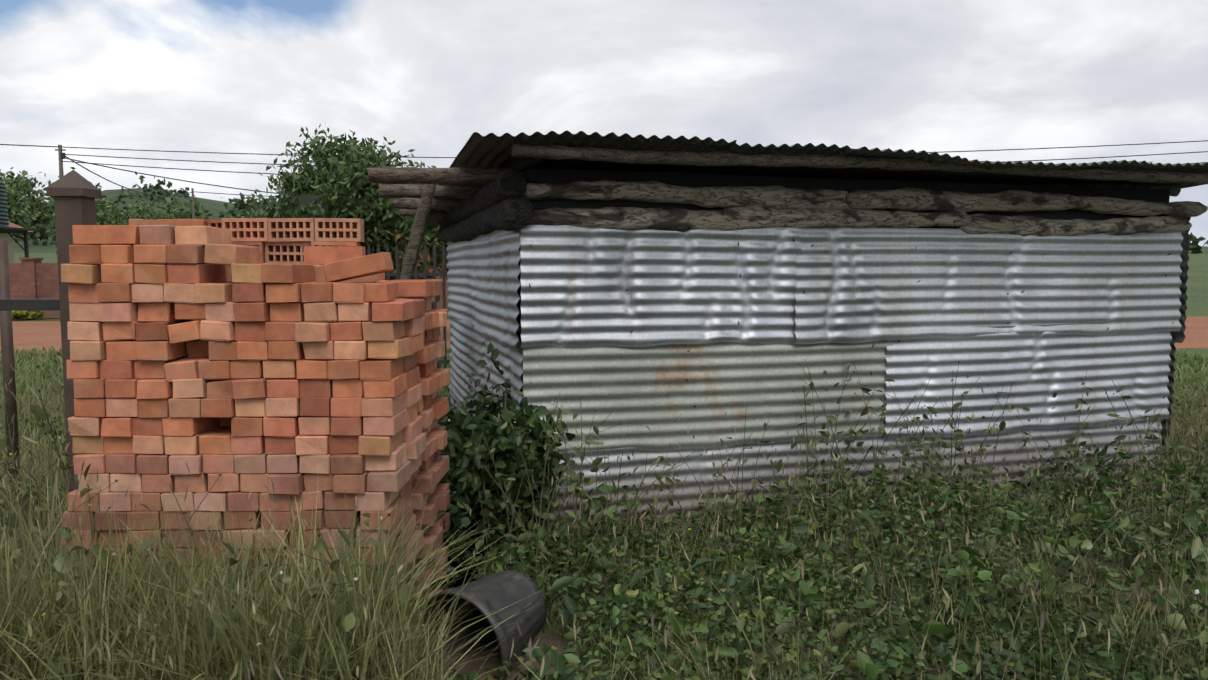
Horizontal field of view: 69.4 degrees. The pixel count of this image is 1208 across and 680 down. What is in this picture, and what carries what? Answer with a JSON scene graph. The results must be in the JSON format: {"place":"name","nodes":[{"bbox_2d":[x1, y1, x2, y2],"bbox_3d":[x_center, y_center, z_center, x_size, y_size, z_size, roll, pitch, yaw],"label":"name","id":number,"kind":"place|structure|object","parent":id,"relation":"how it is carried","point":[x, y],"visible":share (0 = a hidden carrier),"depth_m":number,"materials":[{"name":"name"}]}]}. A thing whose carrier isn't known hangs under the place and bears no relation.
{"place":"outdoors","nodes":[
{"label":"outdoors","id":0,"kind":"place"},
{"bbox_2d":[8,221,32,231],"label":"house roof","id":1,"kind":"structure","parent":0,"point":[13,225],"depth_m":42.05,"materials":[{"name":"orange tile"}]},
{"bbox_2d":[0,253,1207,679],"bbox_3d":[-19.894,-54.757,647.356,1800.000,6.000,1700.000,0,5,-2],"label":"ground","id":2,"kind":"structure","parent":0,"point":[1196,293],"depth_m":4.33,"materials":[{"name":"green plant"}]},
{"bbox_2d":[0,233,13,262],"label":"house walls","id":3,"kind":"structure","parent":2,"relation":"on","point":[7,237],"depth_m":42.08,"materials":[{"name":"beige paint"}]},
{"bbox_2d":[0,240,21,504],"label":"fence pole","id":4,"kind":"object","parent":2,"relation":"on","point":[6,337],"visible":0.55,"depth_m":5.37,"materials":[{"name":"brown wood"}]},
{"bbox_2d":[0,299,59,310],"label":"gate rail","id":5,"kind":"object","parent":4,"relation":"attached to","point":[27,304],"visible":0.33,"depth_m":3.85,"materials":[{"name":"black metal"}]},
{"bbox_2d":[0,226,36,256],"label":"tank stand","id":6,"kind":"object","parent":2,"relation":"on","point":[9,230],"visible":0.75,"depth_m":30.11,"materials":[{"name":"metal"}]},
{"bbox_2d":[0,181,8,226],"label":"water tank","id":7,"kind":"object","parent":6,"relation":"on","point":[4,218],"visible":0.96,"depth_m":29.17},
{"bbox_2d":[5,181,46,250],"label":"tree","id":8,"kind":"object","parent":2,"relation":"on","point":[17,209],"depth_m":58.37,"materials":[{"name":"green plant"}]},
{"bbox_2d":[0,169,55,232],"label":"tree","id":9,"kind":"object","parent":2,"relation":"on","point":[43,205],"depth_m":66.35,"materials":[{"name":"green plant"}]},
{"bbox_2d":[12,310,44,319],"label":"gold shrub leaves","id":10,"kind":"object","parent":2,"relation":"on","point":[23,314],"visible":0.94,"depth_m":24.65,"materials":[{"name":"yellow plant"}]},
{"bbox_2d":[46,170,101,491],"bbox_3d":[-2.313,0.203,3.881,0.151,1.900,0.151,0,5,-2],"label":"gate post","id":11,"kind":"object","parent":2,"relation":"on","point":[74,194],"visible":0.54,"depth_m":3.78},
{"bbox_2d":[45,210,105,246],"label":"tree","id":12,"kind":"object","parent":2,"relation":"on","point":[53,237],"depth_m":77.29,"materials":[{"name":"green plant"}]},
{"bbox_2d":[51,196,126,233],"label":"tree","id":13,"kind":"object","parent":2,"relation":"on","point":[111,217],"depth_m":48.48,"materials":[{"name":"green plant"}]},
{"bbox_2d":[58,145,194,218],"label":"utility poles","id":14,"kind":"object","parent":2,"relation":"on","point":[61,173],"visible":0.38,"depth_m":43.55,"materials":[{"name":"brown wood"}]},
{"bbox_2d":[0,140,1207,196],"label":"power lines","id":15,"kind":"object","parent":14,"relation":"on","point":[63,156],"visible":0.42,"depth_m":43.23,"materials":[{"name":"black metal"}]},
{"bbox_2d":[122,198,182,224],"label":"tree","id":16,"kind":"object","parent":2,"relation":"on","point":[140,213],"visible":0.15,"depth_m":72.38,"materials":[{"name":"green plant"}]},
{"bbox_2d":[9,257,448,317],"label":"boundary wall","id":17,"kind":"structure","parent":2,"relation":"on","point":[32,278],"depth_m":25.30,"materials":[{"name":"brick"}]},
{"bbox_2d":[11,298,439,317],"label":"boundary wall plinth","id":18,"kind":"structure","parent":17,"relation":"attached to","point":[51,313],"depth_m":25.38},
{"bbox_2d":[61,218,450,623],"bbox_3d":[-1.439,0.312,3.701,1.835,1.724,2.094,0,5,-2],"label":"brick stack","id":19,"kind":"object","parent":2,"relation":"on","point":[287,356],"visible":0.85,"depth_m":3.23,"materials":[{"name":"brick"}]},
{"bbox_2d":[220,123,448,297],"bbox_3d":[-4.679,-2.106,17.324,5.066,4.322,4.973,0,5,-2],"label":"tree","id":20,"kind":"object","parent":2,"relation":"on","point":[332,177],"depth_m":15.88,"materials":[{"name":"green plant"}]},
{"bbox_2d":[359,242,450,388],"bbox_3d":[-1.976,-0.276,10.441,3.800,1.780,0.041,0,5,-2],"label":"palisade fence","id":21,"kind":"object","parent":2,"relation":"on","point":[425,274],"visible":0.04,"depth_m":10.37,"materials":[{"name":"wood"}]},
{"bbox_2d":[400,184,436,279],"bbox_3d":[-1.295,0.044,5.188,0.659,2.046,0.091,0,5,-4],"label":"leaning pole","id":22,"kind":"object","parent":2,"relation":"on","point":[417,233],"visible":0.25,"depth_m":5.12,"materials":[{"name":"brown wood"}]},
{"bbox_2d":[431,295,441,425],"bbox_3d":[-1.933,0.260,7.018,1.207,1.281,0.245,0,5,-2],"label":"brick pile","id":23,"kind":"object","parent":2,"relation":"on","point":[435,299],"visible":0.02,"depth_m":7.03,"materials":[{"name":"brick"}]},
{"bbox_2d":[449,388,467,426],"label":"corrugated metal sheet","id":24,"kind":"object","parent":2,"relation":"on","point":[452,400],"visible":0.02,"depth_m":8.05,"materials":[{"name":"silver metal"}]},
{"bbox_2d":[448,319,522,421],"bbox_3d":[-0.967,0.256,6.592,0.060,0.778,3.610,-1,5,-17],"label":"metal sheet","id":25,"kind":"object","parent":24,"relation":"on","point":[506,358],"depth_m":6.45,"materials":[{"name":"silver metal"}]},
{"bbox_2d":[438,342,520,485],"bbox_3d":[-0.756,0.528,5.296,0.771,1.049,0.574,-4,6,-39],"label":"bush","id":26,"kind":"object","parent":2,"relation":"on","point":[459,418],"visible":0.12,"depth_m":5.17,"materials":[{"name":"green plant"}]},
{"bbox_2d":[420,569,546,679],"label":"pipe","id":27,"kind":"object","parent":2,"relation":"on","point":[515,586],"visible":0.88,"depth_m":3.25,"materials":[{"name":"black plastic"}]},
{"bbox_2d":[438,387,575,577],"bbox_3d":[-0.577,0.690,4.526,0.859,0.870,1.025,0,5,-2],"label":"bush","id":28,"kind":"object","parent":2,"relation":"on","point":[504,442],"depth_m":4.43,"materials":[{"name":"green plant"}]},
{"bbox_2d":[1,476,1195,679],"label":"stones","id":29,"kind":"object","parent":2,"relation":"on","point":[680,553],"visible":0.1,"depth_m":3.85,"materials":[{"name":"grey stone"}]},
{"bbox_2d":[0,394,1207,679],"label":"weed ground cover","id":30,"kind":"object","parent":2,"relation":"on","point":[706,586],"visible":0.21,"depth_m":3.74,"materials":[{"name":"green plant"}]},
{"bbox_2d":[0,401,1207,679],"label":"broadleaf weeds","id":31,"kind":"object","parent":2,"relation":"on","point":[936,629],"visible":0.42,"depth_m":3.59,"materials":[{"name":"green plant"}]},
{"bbox_2d":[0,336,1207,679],"bbox_3d":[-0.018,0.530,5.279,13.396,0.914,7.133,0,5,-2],"label":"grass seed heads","id":32,"kind":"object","parent":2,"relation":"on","point":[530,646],"depth_m":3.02,"materials":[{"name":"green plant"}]},
{"bbox_2d":[0,343,1207,407],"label":"lawn","id":33,"kind":"structure","parent":2,"relation":"on","point":[1188,361],"depth_m":12.01,"materials":[{"name":"green plant"}]},
{"bbox_2d":[407,442,1207,679],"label":"bare soil patches","id":34,"kind":"object","parent":2,"relation":"on","point":[494,660],"visible":0.04,"depth_m":3.53,"materials":[{"name":"brown soil"}]},
{"bbox_2d":[516,169,1169,413],"bbox_3d":[1.280,-0.132,7.223,4.560,2.020,3.500,-1,5,-16],"label":"shed interior liner","id":35,"kind":"object","parent":2,"relation":"on","point":[569,176],"visible":0.15,"depth_m":5.30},
{"bbox_2d":[400,209,448,216],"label":"wooden log","id":36,"kind":"object","parent":35,"relation":"attached to","point":[412,213],"visible":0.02,"depth_m":7.25,"materials":[{"name":"brown wood"}]},
{"bbox_2d":[389,198,465,209],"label":"wooden log","id":37,"kind":"object","parent":35,"relation":"attached to","point":[437,203],"visible":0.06,"depth_m":6.33,"materials":[{"name":"brown wood"}]},
{"bbox_2d":[379,183,481,198],"bbox_3d":[1.302,-1.037,6.329,5.694,0.143,0.104,-1,5,-16],"label":"wooden log","id":38,"kind":"object","parent":35,"relation":"attached to","point":[455,191],"visible":0.12,"depth_m":5.59,"materials":[{"name":"brown wood"}]},
{"bbox_2d":[438,169,526,226],"bbox_3d":[-0.991,-0.978,6.461,0.170,0.179,3.762,-1,5,-16],"label":"log","id":39,"kind":"object","parent":35,"relation":"attached to","point":[509,184],"visible":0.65,"depth_m":5.05,"materials":[{"name":"brown wood"}]},
{"bbox_2d":[446,229,520,350],"bbox_3d":[-0.973,-0.421,6.529,0.057,0.737,3.620,-1,5,-16],"label":"metal sheet","id":40,"kind":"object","parent":35,"relation":"attached to","point":[483,281],"depth_m":5.79,"materials":[{"name":"silver metal"}]},
{"bbox_2d":[438,196,534,242],"bbox_3d":[-0.985,-0.842,6.511,0.185,0.200,3.796,-1,5,-16],"label":"log","id":41,"kind":"object","parent":35,"relation":"attached to","point":[514,213],"visible":0.98,"depth_m":5.12,"materials":[{"name":"brown wood"}]},
{"bbox_2d":[484,157,540,184],"bbox_3d":[-0.908,-1.113,6.478,0.120,0.148,3.656,-1,5,-16],"label":"log","id":42,"kind":"object","parent":35,"relation":"attached to","point":[520,164],"visible":0.12,"depth_m":4.83,"materials":[{"name":"brown wood"}]},
{"bbox_2d":[520,225,801,347],"bbox_3d":[0.362,-0.311,5.042,1.712,0.715,0.055,-1,5,-16],"label":"metal sheet","id":43,"kind":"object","parent":35,"relation":"attached to","point":[691,287],"depth_m":5.02,"materials":[{"name":"silver metal"}]},
{"bbox_2d":[521,180,848,208],"bbox_3d":[0.528,-0.835,5.077,2.051,0.156,0.122,-1,5,-17],"label":"log","id":44,"kind":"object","parent":35,"relation":"attached to","point":[775,196],"depth_m":5.03,"materials":[{"name":"wood"}]},
{"bbox_2d":[529,207,971,231],"bbox_3d":[0.916,-0.722,5.204,2.940,0.182,0.132,-1,5,-16],"label":"log","id":45,"kind":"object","parent":35,"relation":"attached to","point":[685,220],"depth_m":5.13,"materials":[{"name":"brown wood"}]},
{"bbox_2d":[367,167,1180,196],"bbox_3d":[1.462,-1.005,5.626,5.772,0.145,0.103,-1,5,-16],"label":"wooden log","id":46,"kind":"object","parent":35,"relation":"attached to","point":[405,175],"visible":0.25,"depth_m":4.93,"materials":[{"name":"brown wood"}]},
{"bbox_2d":[518,239,1173,458],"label":"shed nails","id":47,"kind":"object","parent":35,"relation":"attached to","point":[1054,395],"visible":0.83,"depth_m":5.45,"materials":[{"name":"black"}]},
{"bbox_2d":[511,143,1207,184],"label":"wooden pole","id":48,"kind":"object","parent":35,"relation":"attached to","point":[709,158],"visible":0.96,"depth_m":4.90,"materials":[{"name":"brown wood"}]},
{"bbox_2d":[426,130,1207,226],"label":"shed roof","id":49,"kind":"structure","parent":48,"relation":"on","point":[478,150],"depth_m":5.20,"materials":[{"name":"grey metal"}]},
{"bbox_2d":[794,228,1182,343],"bbox_3d":[2.590,-0.364,5.682,3.005,0.720,0.073,-1,5,-17],"label":"metal sheet","id":50,"kind":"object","parent":35,"relation":"attached to","point":[860,285],"depth_m":5.64,"materials":[{"name":"silver metal"}]},
{"bbox_2d":[845,187,1207,216],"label":"log","id":51,"kind":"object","parent":35,"relation":"attached to","point":[923,200],"depth_m":5.62,"materials":[{"name":"wood"}]},
{"bbox_2d":[884,322,1171,437],"bbox_3d":[2.881,0.250,5.814,2.310,0.735,0.053,-1,5,-17],"label":"metal sheet","id":52,"kind":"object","parent":35,"relation":"attached to","point":[1038,371],"depth_m":5.79,"materials":[{"name":"silver metal"}]},
{"bbox_2d":[957,213,1191,236],"bbox_3d":[3.183,-0.762,5.857,1.861,0.165,0.123,-1,5,-16],"label":"log","id":53,"kind":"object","parent":35,"relation":"attached to","point":[1021,225],"depth_m":5.79,"materials":[{"name":"wood"}]},
{"bbox_2d":[1170,232,1186,342],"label":"corrugated metal sheet","id":54,"kind":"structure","parent":35,"relation":"attached to","point":[1179,335],"depth_m":6.13,"materials":[{"name":"silver metal"}]},
{"bbox_2d":[1169,215,1190,341],"bbox_3d":[4.150,-0.584,7.712,0.052,1.067,2.200,-1,5,-16],"label":"corrugated metal sheet","id":55,"kind":"object","parent":35,"relation":"attached to","point":[1187,258],"visible":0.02,"depth_m":6.67,"materials":[{"name":"silver metal"}]},
{"bbox_2d":[537,418,1161,526],"bbox_3d":[1.759,0.827,5.548,4.560,0.556,0.051,-1,5,-16],"label":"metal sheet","id":56,"kind":"object","parent":2,"relation":"on","point":[1103,435],"visible":0.33,"depth_m":5.39,"materials":[{"name":"silver metal"}]},
{"bbox_2d":[523,334,892,452],"bbox_3d":[0.684,0.295,5.190,2.360,0.705,0.031,-1,5,-16],"label":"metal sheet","id":57,"kind":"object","parent":56,"relation":"on","point":[634,391],"depth_m":5.16,"materials":[{"name":"silver metal"}]},
{"bbox_2d":[829,517,955,549],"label":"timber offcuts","id":58,"kind":"object","parent":2,"relation":"on","point":[877,540],"visible":0.12,"depth_m":4.72,"materials":[{"name":"brown wood"}]},
{"bbox_2d":[1159,334,1175,469],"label":"metal sheet","id":59,"kind":"object","parent":2,"relation":"on","point":[1164,431],"depth_m":6.21,"materials":[{"name":"silver metal"}]},
{"bbox_2d":[0,316,1207,359],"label":"dirt road","id":60,"kind":"structure","parent":0,"point":[37,334],"depth_m":19.04,"materials":[{"name":"brown soil"}]},
{"bbox_2d":[0,353,1207,674],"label":"weed flower heads","id":61,"kind":"object","parent":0,"point":[642,503],"visible":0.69,"depth_m":2.99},
{"bbox_2d":[0,0,1207,245],"label":"sky","id":62,"kind":"structure","parent":0,"point":[221,76],"materials":[{"name":"white"}]},
{"bbox_2d":[13,188,1207,252],"bbox_3d":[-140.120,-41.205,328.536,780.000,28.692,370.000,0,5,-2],"label":"hill","id":63,"kind":"structure","parent":0,"point":[214,207],"depth_m":264.48,"materials":[{"name":"green plant"}]},
{"bbox_2d":[0,167,1207,253],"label":"hill trees","id":64,"kind":"object","parent":63,"relation":"on","point":[1194,246],"visible":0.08,"depth_m":248.81,"materials":[{"name":"green plant"}]}
]}

